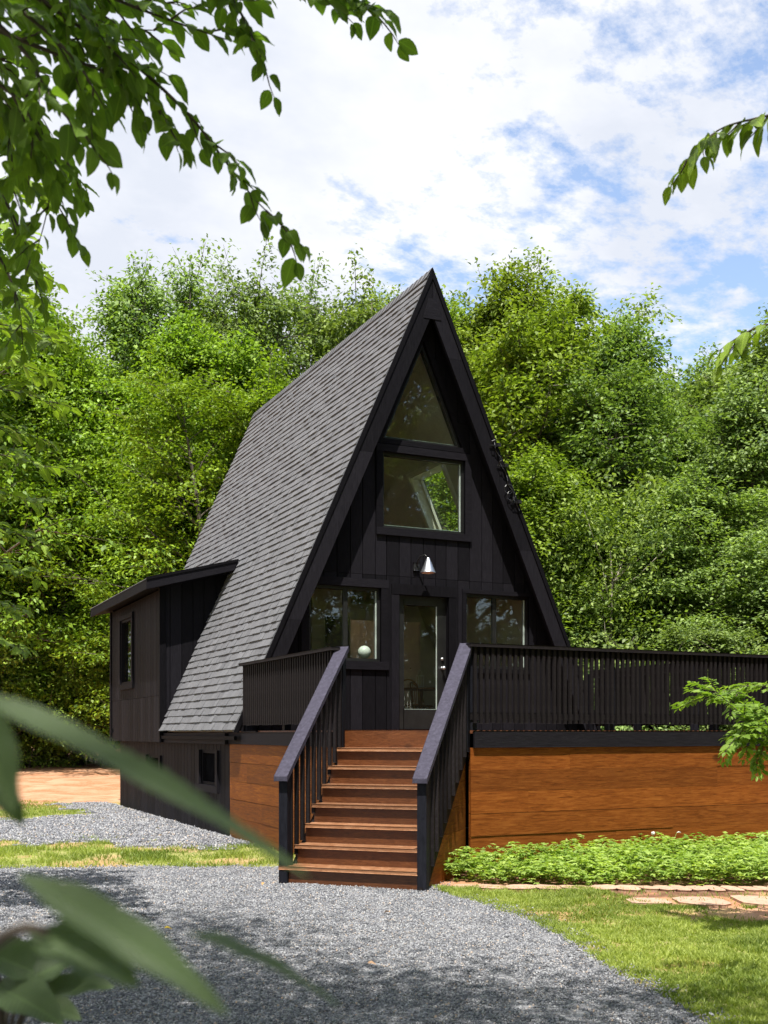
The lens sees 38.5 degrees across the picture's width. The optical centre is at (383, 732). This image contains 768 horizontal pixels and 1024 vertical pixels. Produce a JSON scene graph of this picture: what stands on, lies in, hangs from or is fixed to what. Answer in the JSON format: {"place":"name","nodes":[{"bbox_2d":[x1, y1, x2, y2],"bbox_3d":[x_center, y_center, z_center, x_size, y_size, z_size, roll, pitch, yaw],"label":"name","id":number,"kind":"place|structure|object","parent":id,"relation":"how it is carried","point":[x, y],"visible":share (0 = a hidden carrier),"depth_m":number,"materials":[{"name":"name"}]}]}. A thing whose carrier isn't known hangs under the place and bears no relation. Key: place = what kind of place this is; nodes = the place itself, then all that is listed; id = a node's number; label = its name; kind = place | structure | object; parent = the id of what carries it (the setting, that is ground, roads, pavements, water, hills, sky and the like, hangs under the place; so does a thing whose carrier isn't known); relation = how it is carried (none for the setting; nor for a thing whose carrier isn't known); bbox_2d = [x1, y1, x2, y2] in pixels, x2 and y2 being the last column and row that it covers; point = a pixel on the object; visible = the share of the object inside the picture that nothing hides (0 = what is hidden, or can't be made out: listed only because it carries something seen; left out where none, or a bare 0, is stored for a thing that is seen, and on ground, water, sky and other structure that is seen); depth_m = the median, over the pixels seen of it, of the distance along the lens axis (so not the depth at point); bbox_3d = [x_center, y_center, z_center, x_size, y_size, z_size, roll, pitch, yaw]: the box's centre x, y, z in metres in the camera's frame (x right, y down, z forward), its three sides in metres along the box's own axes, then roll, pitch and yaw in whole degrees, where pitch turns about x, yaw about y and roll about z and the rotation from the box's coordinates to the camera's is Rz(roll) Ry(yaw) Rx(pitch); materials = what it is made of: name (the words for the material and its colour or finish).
{"place":"outdoors","nodes":[
{"label":"outdoors","id":0,"kind":"place"},
{"bbox_2d":[358,646,370,658],"bbox_3d":[-0.297,-1.160,16.619,0.199,0.320,0.199,0,0,-25],"label":"globe lamp","id":1,"kind":"object","parent":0,"point":[364,652],"visible":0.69,"depth_m":16.55,"materials":[{"name":"white glass"}]},
{"bbox_2d":[0,863,754,1023],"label":"gravel driveway","id":2,"kind":"structure","parent":0,"point":[419,1009],"depth_m":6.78,"materials":[{"name":"grey gravel"}]},
{"bbox_2d":[0,144,84,659],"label":"beech tree","id":3,"kind":"object","parent":2,"relation":"on","point":[44,381],"visible":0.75,"depth_m":8.65,"materials":[{"name":"green plant"}]},
{"bbox_2d":[0,695,339,1023],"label":"broadleaf sapling","id":4,"kind":"object","parent":2,"relation":"on","point":[90,937],"visible":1,"depth_m":0.63,"materials":[{"name":"green plant"}]},
{"bbox_2d":[0,0,417,366],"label":"beech tree","id":5,"kind":"object","parent":2,"relation":"on","point":[37,153],"visible":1,"depth_m":3.93,"materials":[{"name":"green plant"}]},
{"bbox_2d":[0,755,767,1022],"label":"ground","id":6,"kind":"structure","parent":0,"point":[92,782],"depth_m":13.13,"materials":[{"name":"soil"}]},
{"bbox_2d":[2,292,31,318],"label":"broadleaf tree","id":7,"kind":"object","parent":6,"relation":"on","point":[11,308],"depth_m":45.48,"materials":[{"name":"green plant"}]},
{"bbox_2d":[3,594,70,765],"bbox_3d":[-13.728,-1.884,39.059,8.698,7.140,8.590,0,0,31],"label":"shrub","id":8,"kind":"object","parent":6,"relation":"on","point":[40,736],"visible":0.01,"depth_m":37.45,"materials":[{"name":"green plant"}]},
{"bbox_2d":[0,293,96,733],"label":"broadleaf tree","id":9,"kind":"object","parent":6,"relation":"on","point":[25,468],"depth_m":39.75,"materials":[{"name":"green plant"}]},
{"bbox_2d":[9,291,87,358],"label":"broadleaf tree","id":10,"kind":"object","parent":6,"relation":"on","point":[58,317],"depth_m":45.26,"materials":[{"name":"green plant"}]},
{"bbox_2d":[4,615,97,768],"bbox_3d":[-12.419,-1.220,37.400,7.507,5.588,7.601,0,0,-37],"label":"shrub","id":11,"kind":"object","parent":6,"relation":"on","point":[41,745],"visible":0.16,"depth_m":36.08,"materials":[{"name":"green plant"}]},
{"bbox_2d":[0,352,104,765],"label":"broadleaf tree","id":12,"kind":"object","parent":6,"relation":"on","point":[30,415],"visible":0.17,"depth_m":37.51,"materials":[{"name":"green plant"}]},
{"bbox_2d":[0,314,104,729],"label":"broadleaf tree","id":13,"kind":"object","parent":6,"relation":"on","point":[9,406],"visible":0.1,"depth_m":35.72,"materials":[{"name":"green plant"}]},
{"bbox_2d":[0,640,106,767],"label":"shrub","id":14,"kind":"object","parent":6,"relation":"on","point":[17,683],"visible":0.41,"depth_m":35.17,"materials":[{"name":"green plant"}]},
{"bbox_2d":[5,580,103,763],"bbox_3d":[-11.522,-2.149,39.903,9.106,7.761,8.993,0,0,-6],"label":"shrub","id":15,"kind":"object","parent":6,"relation":"on","point":[53,672],"depth_m":36.54,"materials":[{"name":"green plant"}]},
{"bbox_2d":[0,261,109,762],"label":"broadleaf tree","id":16,"kind":"object","parent":6,"relation":"on","point":[68,359],"visible":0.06,"depth_m":38.40,"materials":[{"name":"green plant"}]},
{"bbox_2d":[0,463,115,734],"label":"broadleaf tree","id":17,"kind":"object","parent":6,"relation":"on","point":[35,612],"visible":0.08,"depth_m":35.85,"materials":[{"name":"green plant"}]},
{"bbox_2d":[0,631,119,766],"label":"shrub","id":18,"kind":"object","parent":6,"relation":"on","point":[72,678],"visible":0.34,"depth_m":35.53,"materials":[{"name":"green plant"}]},
{"bbox_2d":[0,440,124,765],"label":"broadleaf tree","id":19,"kind":"object","parent":6,"relation":"on","point":[64,606],"visible":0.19,"depth_m":36.49,"materials":[{"name":"green plant"}]},
{"bbox_2d":[27,612,119,755],"bbox_3d":[-8.034,-1.353,37.717,7.733,5.898,7.831,0,0,21],"label":"shrub","id":20,"kind":"object","parent":6,"relation":"on","point":[98,704],"visible":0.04,"depth_m":35.85,"materials":[{"name":"green plant"}]},
{"bbox_2d":[0,214,153,728],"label":"broadleaf tree","id":21,"kind":"object","parent":6,"relation":"on","point":[18,633],"visible":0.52,"depth_m":32.96,"materials":[{"name":"green plant"}]},
{"bbox_2d":[0,328,153,764],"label":"broadleaf tree","id":22,"kind":"object","parent":6,"relation":"on","point":[91,427],"visible":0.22,"depth_m":37.36,"materials":[{"name":"green plant"}]},
{"bbox_2d":[80,331,104,367],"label":"broadleaf tree","id":23,"kind":"object","parent":6,"relation":"on","point":[88,334],"depth_m":45.46,"materials":[{"name":"green plant"}]},
{"bbox_2d":[1,429,200,764],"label":"broadleaf tree","id":24,"kind":"object","parent":6,"relation":"on","point":[102,483],"visible":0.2,"depth_m":35.65,"materials":[{"name":"green plant"}]},
{"bbox_2d":[57,264,166,595],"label":"broadleaf tree","id":25,"kind":"object","parent":6,"relation":"on","point":[107,328],"visible":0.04,"depth_m":41.45,"materials":[{"name":"green plant"}]},
{"bbox_2d":[17,303,218,746],"bbox_3d":[-7.599,-6.825,38.095,8.212,16.049,10.945,0,0,43],"label":"broadleaf tree","id":26,"kind":"object","parent":6,"relation":"on","point":[178,350],"visible":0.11,"depth_m":37.15,"materials":[{"name":"green plant"}]},
{"bbox_2d":[0,801,249,850],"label":"gravel path","id":27,"kind":"structure","parent":6,"relation":"on","point":[117,815],"depth_m":16.74,"materials":[{"name":"grey gravel"}]},
{"bbox_2d":[76,403,220,705],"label":"broadleaf tree","id":28,"kind":"object","parent":6,"relation":"on","point":[123,520],"visible":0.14,"depth_m":34.77,"materials":[{"name":"green plant"}]},
{"bbox_2d":[0,340,298,742],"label":"broadleaf tree","id":29,"kind":"object","parent":6,"relation":"on","point":[235,422],"visible":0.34,"depth_m":32.63,"materials":[{"name":"green plant"}]},
{"bbox_2d":[47,298,273,695],"bbox_3d":[-5.827,-6.802,37.142,11.538,15.970,12.369,0,0,-39],"label":"broadleaf tree","id":30,"kind":"object","parent":6,"relation":"on","point":[219,362],"visible":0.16,"depth_m":36.20,"materials":[{"name":"green plant"}]},
{"bbox_2d":[0,799,323,867],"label":"grass","id":31,"kind":"structure","parent":6,"relation":"on","point":[8,851],"depth_m":13.42,"materials":[{"name":"green plant"}]},
{"bbox_2d":[75,233,268,506],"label":"broadleaf tree","id":32,"kind":"object","parent":6,"relation":"on","point":[127,303],"visible":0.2,"depth_m":40.97,"materials":[{"name":"green plant"}]},
{"bbox_2d":[130,344,299,513],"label":"broadleaf tree","id":33,"kind":"object","parent":6,"relation":"on","point":[298,370],"depth_m":37.09,"materials":[{"name":"green plant"}]},
{"bbox_2d":[165,231,337,542],"bbox_3d":[-5.482,-8.511,40.342,8.727,19.398,11.967,0,0,-28],"label":"broadleaf tree","id":34,"kind":"object","parent":6,"relation":"on","point":[274,306],"visible":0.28,"depth_m":39.78,"materials":[{"name":"green plant"}]},
{"bbox_2d":[212,252,345,387],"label":"broadleaf tree","id":35,"kind":"object","parent":6,"relation":"on","point":[320,285],"visible":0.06,"depth_m":42.76,"materials":[{"name":"green plant"}]},
{"bbox_2d":[90,268,600,835],"bbox_3d":[-1.309,-2.587,20.418,6.512,8.775,8.907,0,0,-25],"label":"cabin","id":36,"kind":"object","parent":6,"relation":"on","point":[322,506],"visible":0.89,"depth_m":17.34,"materials":[{"name":"black wood"}]},
{"bbox_2d":[325,616,349,657],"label":"wall panel","id":37,"kind":"structure","parent":36,"relation":"attached to","point":[333,631],"depth_m":18.35,"materials":[{"name":"black wood"}]},
{"bbox_2d":[404,679,420,708],"bbox_3d":[0.422,-0.460,18.577,0.430,0.894,0.430,0,0,6],"label":"dining chair","id":38,"kind":"object","parent":36,"relation":"in","point":[412,704],"visible":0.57,"depth_m":18.40,"materials":[{"name":"brown wood"}]},
{"bbox_2d":[404,687,435,708],"bbox_3d":[0.634,-0.395,19.065,0.800,0.760,0.800,0,0,-25],"label":"dining table","id":39,"kind":"object","parent":36,"relation":"in","point":[421,689],"visible":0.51,"depth_m":19.02,"materials":[{"name":"brown wood"}]},
{"bbox_2d":[416,670,423,686],"bbox_3d":[0.617,-0.932,18.891,0.100,0.313,0.100,0,0,-25],"label":"lantern","id":40,"kind":"object","parent":39,"relation":"on","point":[418,679],"visible":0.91,"depth_m":18.86,"materials":[{"name":"black metal"}]},
{"bbox_2d":[409,682,433,708],"bbox_3d":[0.664,-0.460,19.467,0.430,0.894,0.430,0,0,30],"label":"dining chair","id":41,"kind":"object","parent":36,"relation":"in","point":[426,706],"visible":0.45,"depth_m":19.42,"materials":[{"name":"brown wood"}]},
{"bbox_2d":[413,554,435,573],"bbox_3d":[0.623,-2.536,16.566,0.250,0.296,0.363,0,0,-25],"label":"wall lamp","id":42,"kind":"object","parent":36,"relation":"attached to","point":[428,568],"visible":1,"depth_m":16.48,"materials":[{"name":"metal"}]},
{"bbox_2d":[489,436,521,510],"bbox_3d":[1.881,-4.001,16.958,0.545,1.107,0.078,0,0,-25],"label":"utility cable","id":43,"kind":"object","parent":36,"relation":"attached to","point":[505,465],"visible":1,"depth_m":16.97,"materials":[{"name":"black rubber"}]},
{"bbox_2d":[278,243,428,483],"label":"broadleaf tree","id":44,"kind":"object","parent":6,"relation":"on","point":[361,315],"visible":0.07,"depth_m":40.19,"materials":[{"name":"green plant"}]},
{"bbox_2d":[274,643,472,890],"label":"staircase","id":45,"kind":"structure","parent":6,"relation":"on","point":[423,771],"depth_m":11.19,"materials":[{"name":"orange wood"}]},
{"bbox_2d":[309,264,467,505],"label":"broadleaf tree","id":46,"kind":"object","parent":6,"relation":"on","point":[372,281],"depth_m":43.19,"materials":[{"name":"green plant"}]},
{"bbox_2d":[476,884,505,890],"bbox_3d":[1.029,1.504,10.606,0.282,0.052,0.283,2,0,4],"label":"edging stone","id":47,"kind":"object","parent":6,"relation":"on","point":[488,886],"visible":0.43,"depth_m":10.57,"materials":[{"name":"stone"}]},
{"bbox_2d":[228,643,767,871],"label":"deck","id":48,"kind":"structure","parent":6,"relation":"on","point":[589,783],"depth_m":12.73,"materials":[{"name":"orange wood"}]},
{"bbox_2d":[424,397,573,530],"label":"broadleaf tree","id":49,"kind":"object","parent":6,"relation":"on","point":[445,508],"visible":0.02,"depth_m":29.36,"materials":[{"name":"green plant"}]},
{"bbox_2d":[425,247,585,575],"bbox_3d":[3.060,-6.234,31.175,7.983,15.244,10.640,0,0,14],"label":"broadleaf tree","id":50,"kind":"object","parent":6,"relation":"on","point":[491,314],"visible":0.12,"depth_m":30.74,"materials":[{"name":"green plant"}]},
{"bbox_2d":[430,288,597,600],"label":"broadleaf tree","id":51,"kind":"object","parent":6,"relation":"on","point":[454,311],"depth_m":31.62,"materials":[{"name":"green plant"}]},
{"bbox_2d":[505,884,534,890],"bbox_3d":[1.313,1.504,10.594,0.288,0.052,0.282,-1,0,3],"label":"edging stone","id":52,"kind":"object","parent":6,"relation":"on","point":[520,886],"visible":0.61,"depth_m":10.58,"materials":[{"name":"stone"}]},
{"bbox_2d":[535,884,562,890],"bbox_3d":[1.581,1.504,10.577,0.257,0.052,0.291,2,0,2],"label":"edging stone","id":53,"kind":"object","parent":6,"relation":"on","point":[539,886],"visible":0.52,"depth_m":10.55,"materials":[{"name":"stone"}]},
{"bbox_2d":[424,237,682,527],"bbox_3d":[5.399,-7.288,37.099,10.457,16.987,16.238,0,0,-7],"label":"broadleaf tree","id":54,"kind":"object","parent":6,"relation":"on","point":[583,307],"visible":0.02,"depth_m":34.88,"materials":[{"name":"green plant"}]},
{"bbox_2d":[409,438,726,669],"bbox_3d":[2.956,-2.538,24.911,7.982,8.172,8.557,0,0,-38],"label":"broadleaf tree","id":55,"kind":"object","parent":6,"relation":"on","point":[522,478],"visible":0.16,"depth_m":23.72,"materials":[{"name":"green plant"}]},
{"bbox_2d":[544,308,599,483],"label":"broadleaf tree","id":56,"kind":"object","parent":6,"relation":"on","point":[584,344],"depth_m":35.18,"materials":[{"name":"green plant"}]},
{"bbox_2d":[425,282,722,620],"bbox_3d":[4.105,-5.084,29.002,10.329,13.058,11.073,0,0,-3],"label":"broadleaf tree","id":57,"kind":"object","parent":6,"relation":"on","point":[507,364],"visible":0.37,"depth_m":27.57,"materials":[{"name":"green plant"}]},
{"bbox_2d":[559,885,589,888],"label":"edging stone","id":58,"kind":"object","parent":6,"relation":"on","point":[563,886],"visible":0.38,"depth_m":10.64,"materials":[{"name":"stone"}]},
{"bbox_2d":[392,830,767,885],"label":"bed plants","id":59,"kind":"object","parent":6,"relation":"on","point":[741,859],"visible":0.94,"depth_m":11.18,"materials":[{"name":"green plant"}]},
{"bbox_2d":[536,549,657,648],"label":"broadleaf tree","id":60,"kind":"object","parent":6,"relation":"on","point":[572,591],"visible":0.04,"depth_m":23.43,"materials":[{"name":"green plant"}]},
{"bbox_2d":[432,883,767,1023],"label":"lawn grass","id":61,"kind":"structure","parent":6,"relation":"on","point":[746,972],"depth_m":7.88,"materials":[{"name":"green plant"}]},
{"bbox_2d":[591,884,616,891],"bbox_3d":[2.107,1.504,10.563,0.240,0.052,0.277,-3,1,2],"label":"edging stone","id":62,"kind":"object","parent":6,"relation":"on","point":[609,886],"visible":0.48,"depth_m":10.56,"materials":[{"name":"stone"}]},
{"bbox_2d":[520,303,697,602],"bbox_3d":[6.232,-5.427,31.152,7.504,13.624,10.002,0,0,19],"label":"broadleaf tree","id":63,"kind":"object","parent":6,"relation":"on","point":[622,345],"visible":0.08,"depth_m":30.62,"materials":[{"name":"green plant"}]},
{"bbox_2d":[566,612,651,648],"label":"shrub","id":64,"kind":"object","parent":6,"relation":"on","point":[617,641],"visible":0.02,"depth_m":23.21,"materials":[{"name":"green plant"}]},
{"bbox_2d":[529,462,691,668],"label":"slender tree","id":65,"kind":"object","parent":6,"relation":"on","point":[587,553],"visible":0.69,"depth_m":22.99,"materials":[{"name":"green plant"}]},
{"bbox_2d":[519,484,718,660],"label":"broadleaf tree","id":66,"kind":"object","parent":6,"relation":"on","point":[583,571],"visible":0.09,"depth_m":24.55,"materials":[{"name":"green plant"}]},
{"bbox_2d":[615,885,640,891],"bbox_3d":[2.336,1.504,10.537,0.229,0.052,0.283,2,2,4],"label":"edging stone","id":67,"kind":"object","parent":6,"relation":"on","point":[625,888],"visible":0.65,"depth_m":10.48,"materials":[{"name":"stone"}]},
{"bbox_2d":[571,636,691,729],"bbox_3d":[3.978,-0.043,22.659,6.082,3.725,6.006,0,0,-24],"label":"shrub","id":68,"kind":"object","parent":6,"relation":"on","point":[572,645],"visible":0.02,"depth_m":21.05,"materials":[{"name":"green plant"}]},
{"bbox_2d":[511,343,766,620],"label":"broadleaf tree","id":69,"kind":"object","parent":6,"relation":"on","point":[626,412],"visible":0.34,"depth_m":26.81,"materials":[{"name":"green plant"}]},
{"bbox_2d":[637,886,658,891],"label":"edging stone","id":70,"kind":"object","parent":6,"relation":"on","point":[646,888],"visible":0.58,"depth_m":10.44,"materials":[{"name":"stone"}]},
{"bbox_2d":[626,898,671,903],"bbox_3d":[2.343,1.505,9.751,0.372,0.042,0.433,1,-2,0],"label":"flagstone","id":71,"kind":"object","parent":6,"relation":"on","point":[653,900],"visible":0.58,"depth_m":9.69,"materials":[{"name":"stone"}]},
{"bbox_2d":[570,624,758,730],"bbox_3d":[5.681,-0.176,22.297,6.355,4.036,6.276,0,0,-21],"label":"shrub","id":72,"kind":"object","parent":6,"relation":"on","point":[626,646],"visible":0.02,"depth_m":21.61,"materials":[{"name":"green plant"}]},
{"bbox_2d":[653,885,675,891],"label":"edging stone","id":73,"kind":"object","parent":6,"relation":"on","point":[665,888],"visible":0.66,"depth_m":10.47,"materials":[{"name":"stone"}]},
{"bbox_2d":[562,454,767,729],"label":"broadleaf tree","id":74,"kind":"object","parent":6,"relation":"on","point":[738,562],"visible":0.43,"depth_m":23.61,"materials":[{"name":"green plant"}]},
{"bbox_2d":[583,648,746,730],"bbox_3d":[5.623,0.089,20.795,5.798,3.415,5.726,0,0,9],"label":"shrub","id":75,"kind":"object","parent":6,"relation":"on","point":[660,727],"depth_m":20.35,"materials":[{"name":"green plant"}]},
{"bbox_2d":[571,522,767,662],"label":"broadleaf tree","id":76,"kind":"object","parent":6,"relation":"on","point":[683,572],"visible":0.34,"depth_m":23.26,"materials":[{"name":"green plant"}]},
{"bbox_2d":[599,596,761,644],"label":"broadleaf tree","id":77,"kind":"object","parent":6,"relation":"on","point":[719,615],"depth_m":24.13,"materials":[{"name":"green plant"}]},
{"bbox_2d":[670,885,691,891],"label":"edging stone","id":78,"kind":"object","parent":6,"relation":"on","point":[678,888],"visible":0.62,"depth_m":10.46,"materials":[{"name":"stone"}]},
{"bbox_2d":[649,387,716,470],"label":"broadleaf tree","id":79,"kind":"object","parent":6,"relation":"on","point":[688,411],"depth_m":35.41,"materials":[{"name":"green plant"}]},
{"bbox_2d":[602,392,767,616],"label":"broadleaf tree","id":80,"kind":"object","parent":6,"relation":"on","point":[691,444],"visible":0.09,"depth_m":29.50,"materials":[{"name":"green plant"}]},
{"bbox_2d":[619,623,767,726],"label":"shrub","id":81,"kind":"object","parent":6,"relation":"on","point":[749,646],"visible":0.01,"depth_m":22.30,"materials":[{"name":"green plant"}]},
{"bbox_2d":[649,341,740,450],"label":"broadleaf tree","id":82,"kind":"object","parent":6,"relation":"on","point":[703,363],"visible":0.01,"depth_m":37.12,"materials":[{"name":"green plant"}]},
{"bbox_2d":[626,363,767,623],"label":"broadleaf tree","id":83,"kind":"object","parent":6,"relation":"on","point":[752,462],"visible":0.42,"depth_m":27.02,"materials":[{"name":"green plant"}]},
{"bbox_2d":[686,885,707,891],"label":"edging stone","id":84,"kind":"object","parent":6,"relation":"on","point":[695,888],"visible":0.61,"depth_m":10.46,"materials":[{"name":"stone"}]},
{"bbox_2d":[632,538,767,654],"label":"broadleaf tree","id":85,"kind":"object","parent":6,"relation":"on","point":[760,591],"visible":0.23,"depth_m":22.64,"materials":[{"name":"green plant"}]},
{"bbox_2d":[637,612,764,730],"bbox_3d":[6.140,-0.446,21.890,5.774,3.996,5.386,0,0,-17],"label":"bush","id":86,"kind":"object","parent":6,"relation":"on","point":[709,637],"visible":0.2,"depth_m":21.43,"materials":[{"name":"green plant"}]},
{"bbox_2d":[673,896,731,907],"bbox_3d":[2.812,1.505,9.747,0.445,0.042,0.541,0,-1,0],"label":"flagstone","id":87,"kind":"object","parent":6,"relation":"on","point":[710,902],"visible":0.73,"depth_m":9.68,"materials":[{"name":"stone"}]},
{"bbox_2d":[646,303,767,610],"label":"broadleaf tree","id":88,"kind":"object","parent":6,"relation":"on","point":[706,386],"visible":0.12,"depth_m":33.54,"materials":[{"name":"green plant"}]},
{"bbox_2d":[648,309,767,588],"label":"broadleaf tree","id":89,"kind":"object","parent":6,"relation":"on","point":[753,359],"visible":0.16,"depth_m":30.25,"materials":[{"name":"green plant"}]},
{"bbox_2d":[703,885,725,892],"bbox_3d":[3.152,1.504,10.498,0.159,0.052,0.282,0,3,-12],"label":"edging stone","id":90,"kind":"object","parent":6,"relation":"on","point":[718,889],"visible":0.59,"depth_m":10.47,"materials":[{"name":"stone"}]},
{"bbox_2d":[662,111,767,381],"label":"beech tree","id":91,"kind":"object","parent":6,"relation":"on","point":[708,143],"visible":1,"depth_m":4.55,"materials":[{"name":"green plant"}]},
{"bbox_2d":[667,630,767,730],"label":"shrub","id":92,"kind":"object","parent":6,"relation":"on","point":[741,642],"depth_m":19.78,"materials":[{"name":"green plant"}]},
{"bbox_2d":[671,677,767,781],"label":"arching shrub","id":93,"kind":"object","parent":6,"relation":"on","point":[738,738],"visible":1,"depth_m":8.02,"materials":[{"name":"green plant"}]},
{"bbox_2d":[683,627,767,729],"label":"shrub","id":94,"kind":"object","parent":6,"relation":"on","point":[741,633],"visible":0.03,"depth_m":20.98,"materials":[{"name":"green plant"}]},
{"bbox_2d":[720,885,744,892],"bbox_3d":[3.316,1.504,10.496,0.180,0.052,0.288,3,1,-8],"label":"edging stone","id":95,"kind":"object","parent":6,"relation":"on","point":[731,889],"visible":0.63,"depth_m":10.43,"materials":[{"name":"stone"}]},
{"bbox_2d":[714,601,767,652],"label":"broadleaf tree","id":96,"kind":"object","parent":6,"relation":"on","point":[736,615],"depth_m":22.93,"materials":[{"name":"green plant"}]},
{"bbox_2d":[730,895,767,906],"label":"flagstone","id":97,"kind":"object","parent":6,"relation":"on","point":[747,900],"visible":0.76,"depth_m":9.74,"materials":[{"name":"stone"}]},
{"bbox_2d":[738,886,761,892],"bbox_3d":[3.486,1.504,10.481,0.163,0.052,0.285,0,0,-13],"label":"edging stone","id":98,"kind":"object","parent":6,"relation":"on","point":[751,889],"visible":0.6,"depth_m":10.40,"materials":[{"name":"stone"}]},
{"bbox_2d":[753,886,767,892],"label":"edging stone","id":99,"kind":"object","parent":6,"relation":"on","point":[763,888],"visible":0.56,"depth_m":10.46,"materials":[{"name":"stone"}]},
{"bbox_2d":[0,0,767,392],"label":"sky","id":100,"kind":"structure","parent":0,"point":[565,125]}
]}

